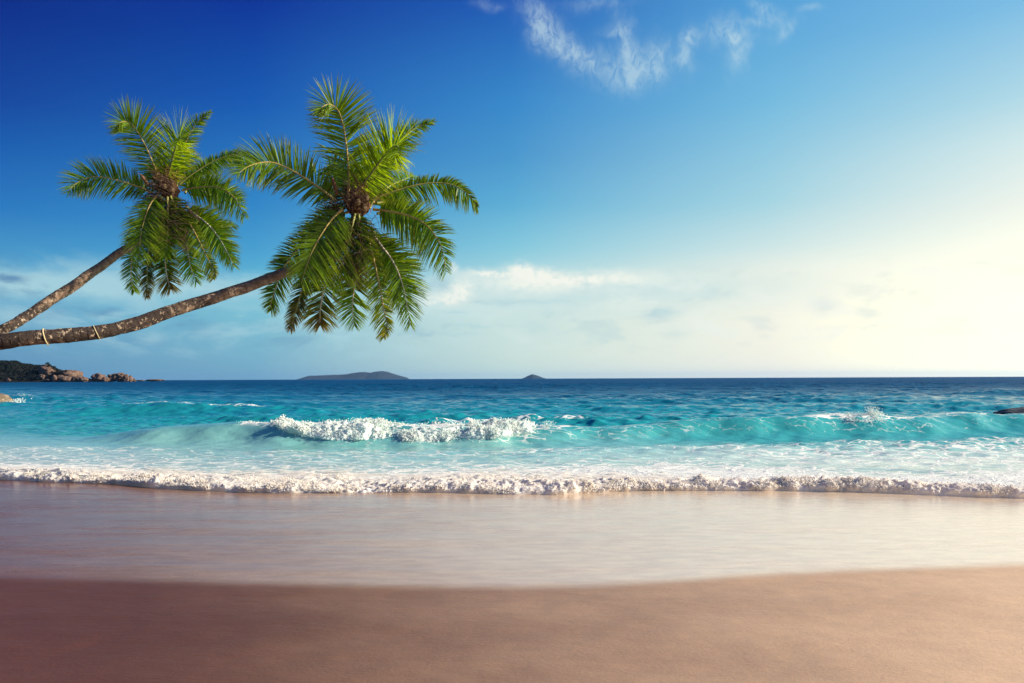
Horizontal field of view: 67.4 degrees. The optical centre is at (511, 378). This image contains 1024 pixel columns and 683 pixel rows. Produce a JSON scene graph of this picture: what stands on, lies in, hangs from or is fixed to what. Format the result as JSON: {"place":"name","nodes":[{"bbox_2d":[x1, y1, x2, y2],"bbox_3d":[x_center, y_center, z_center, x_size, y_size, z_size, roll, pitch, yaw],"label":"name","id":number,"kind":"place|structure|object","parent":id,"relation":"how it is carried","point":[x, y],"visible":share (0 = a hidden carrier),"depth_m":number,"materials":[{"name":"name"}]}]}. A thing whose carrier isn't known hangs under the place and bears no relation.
{"place":"outdoors","nodes":[
{"label":"outdoors","id":0,"kind":"place"},
{"bbox_2d":[0,365,78,381],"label":"headland hill","id":1,"kind":"structure","parent":0,"point":[29,379],"depth_m":899.59,"materials":[{"name":"soil"}]},
{"bbox_2d":[38,364,55,374],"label":"boulder","id":2,"kind":"object","parent":1,"relation":"on","point":[43,369],"visible":0.79,"depth_m":908.94,"materials":[{"name":"stone"}]},
{"bbox_2d":[0,360,113,379],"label":"forest","id":3,"kind":"object","parent":1,"relation":"on","point":[7,364],"visible":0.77,"depth_m":912.65,"materials":[{"name":"green plant"}]},
{"bbox_2d":[61,376,71,381],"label":"boulder","id":4,"kind":"object","parent":1,"relation":"on","point":[65,378],"visible":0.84,"depth_m":895.46,"materials":[{"name":"stone"}]},
{"bbox_2d":[57,370,82,376],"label":"boulder","id":5,"kind":"object","parent":1,"relation":"on","point":[71,373],"visible":0.64,"depth_m":907.51,"materials":[{"name":"stone"}]},
{"bbox_2d":[71,376,81,380],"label":"boulder","id":6,"kind":"object","parent":1,"relation":"on","point":[75,378],"visible":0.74,"depth_m":897.83,"materials":[{"name":"stone"}]},
{"bbox_2d":[79,377,88,381],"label":"boulder","id":7,"kind":"object","parent":1,"relation":"on","point":[83,379],"visible":0.88,"depth_m":892.75,"materials":[{"name":"stone"}]},
{"bbox_2d":[296,371,408,379],"bbox_3d":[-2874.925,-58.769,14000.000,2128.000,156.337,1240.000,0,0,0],"label":"island","id":8,"kind":"structure","parent":0,"point":[375,375],"depth_m":13666.07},
{"bbox_2d":[0,480,1023,682],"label":"beach","id":9,"kind":"structure","parent":0,"point":[108,583],"depth_m":6.64,"materials":[{"name":"beige sand"}]},
{"bbox_2d":[0,95,260,333],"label":"palm tree","id":10,"kind":"object","parent":9,"relation":"on","point":[165,228],"visible":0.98,"depth_m":19.09,"materials":[{"name":"green plant"}]},
{"bbox_2d":[0,70,478,349],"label":"palm tree","id":11,"kind":"object","parent":9,"relation":"on","point":[355,243],"visible":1,"depth_m":14.57,"materials":[{"name":"green plant"}]},
{"bbox_2d":[42,328,48,344],"bbox_3d":[-7.796,-0.698,12.838,0.089,0.280,0.289,0,0,-22],"label":"cord","id":12,"kind":"object","parent":11,"relation":"attached to","point":[44,336],"visible":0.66,"depth_m":12.73,"materials":[{"name":"beige fabric"}]},
{"bbox_2d":[0,464,1023,498],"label":"shore foam","id":13,"kind":"object","parent":9,"relation":"on","point":[449,482],"visible":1,"depth_m":13.10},
{"bbox_2d":[0,377,1023,486],"bbox_3d":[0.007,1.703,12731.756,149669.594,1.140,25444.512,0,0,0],"label":"sea","id":14,"kind":"structure","parent":0,"point":[944,429],"depth_m":24.59,"materials":[{"name":"liquid"}]},
{"bbox_2d":[0,393,13,401],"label":"rock","id":15,"kind":"object","parent":14,"relation":"in","point":[4,398],"visible":0.33,"depth_m":61.70,"materials":[{"name":"beige stone"}]},
{"bbox_2d":[7,398,31,402],"bbox_3d":[-39.566,1.708,61.367,2.093,0.788,1.287,0,0,0],"label":"splash","id":16,"kind":"object","parent":14,"relation":"on","point":[17,400],"visible":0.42,"depth_m":61.31,"materials":[{"name":"liquid"}]},
{"bbox_2d":[91,373,105,381],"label":"boulder","id":17,"kind":"object","parent":14,"relation":"in","point":[98,377],"visible":1,"depth_m":897.06,"materials":[{"name":"stone"}]},
{"bbox_2d":[102,377,109,381],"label":"boulder","id":18,"kind":"object","parent":14,"relation":"in","point":[105,379],"visible":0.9,"depth_m":898.37,"materials":[{"name":"stone"}]},
{"bbox_2d":[115,373,123,377],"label":"boulder","id":19,"kind":"object","parent":14,"relation":"in","point":[119,375],"visible":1,"depth_m":891.69,"materials":[{"name":"stone"}]},
{"bbox_2d":[122,374,128,381],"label":"boulder","id":20,"kind":"object","parent":14,"relation":"in","point":[125,378],"visible":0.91,"depth_m":893.89,"materials":[{"name":"stone"}]},
{"bbox_2d":[146,379,164,380],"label":"reef rock","id":21,"kind":"object","parent":14,"relation":"on","point":[155,380],"visible":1,"depth_m":955.44,"materials":[{"name":"stone"}]},
{"bbox_2d":[236,414,555,442],"bbox_3d":[-3.653,1.488,22.629,9.902,0.872,2.508,0,0,3],"label":"breaker foam","id":22,"kind":"object","parent":14,"relation":"on","point":[361,429],"visible":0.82,"depth_m":22.08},
{"bbox_2d":[818,406,894,423],"bbox_3d":[10.809,1.252,25.098,3.301,0.728,1.593,0,0,0],"label":"breaker foam","id":23,"kind":"object","parent":14,"relation":"on","point":[870,412],"visible":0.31,"depth_m":24.94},
{"bbox_2d":[992,407,1023,413],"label":"rock","id":24,"kind":"object","parent":14,"relation":"in","point":[1012,410],"visible":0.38,"depth_m":37.75,"materials":[{"name":"grey stone"}]},
{"bbox_2d":[0,0,1023,379],"label":"sky","id":25,"kind":"structure","parent":0,"point":[662,188],"materials":[{"name":"blue"}]},
{"bbox_2d":[522,374,545,378],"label":"island","id":26,"kind":"structure","parent":0,"point":[532,376],"depth_m":12400.52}
]}

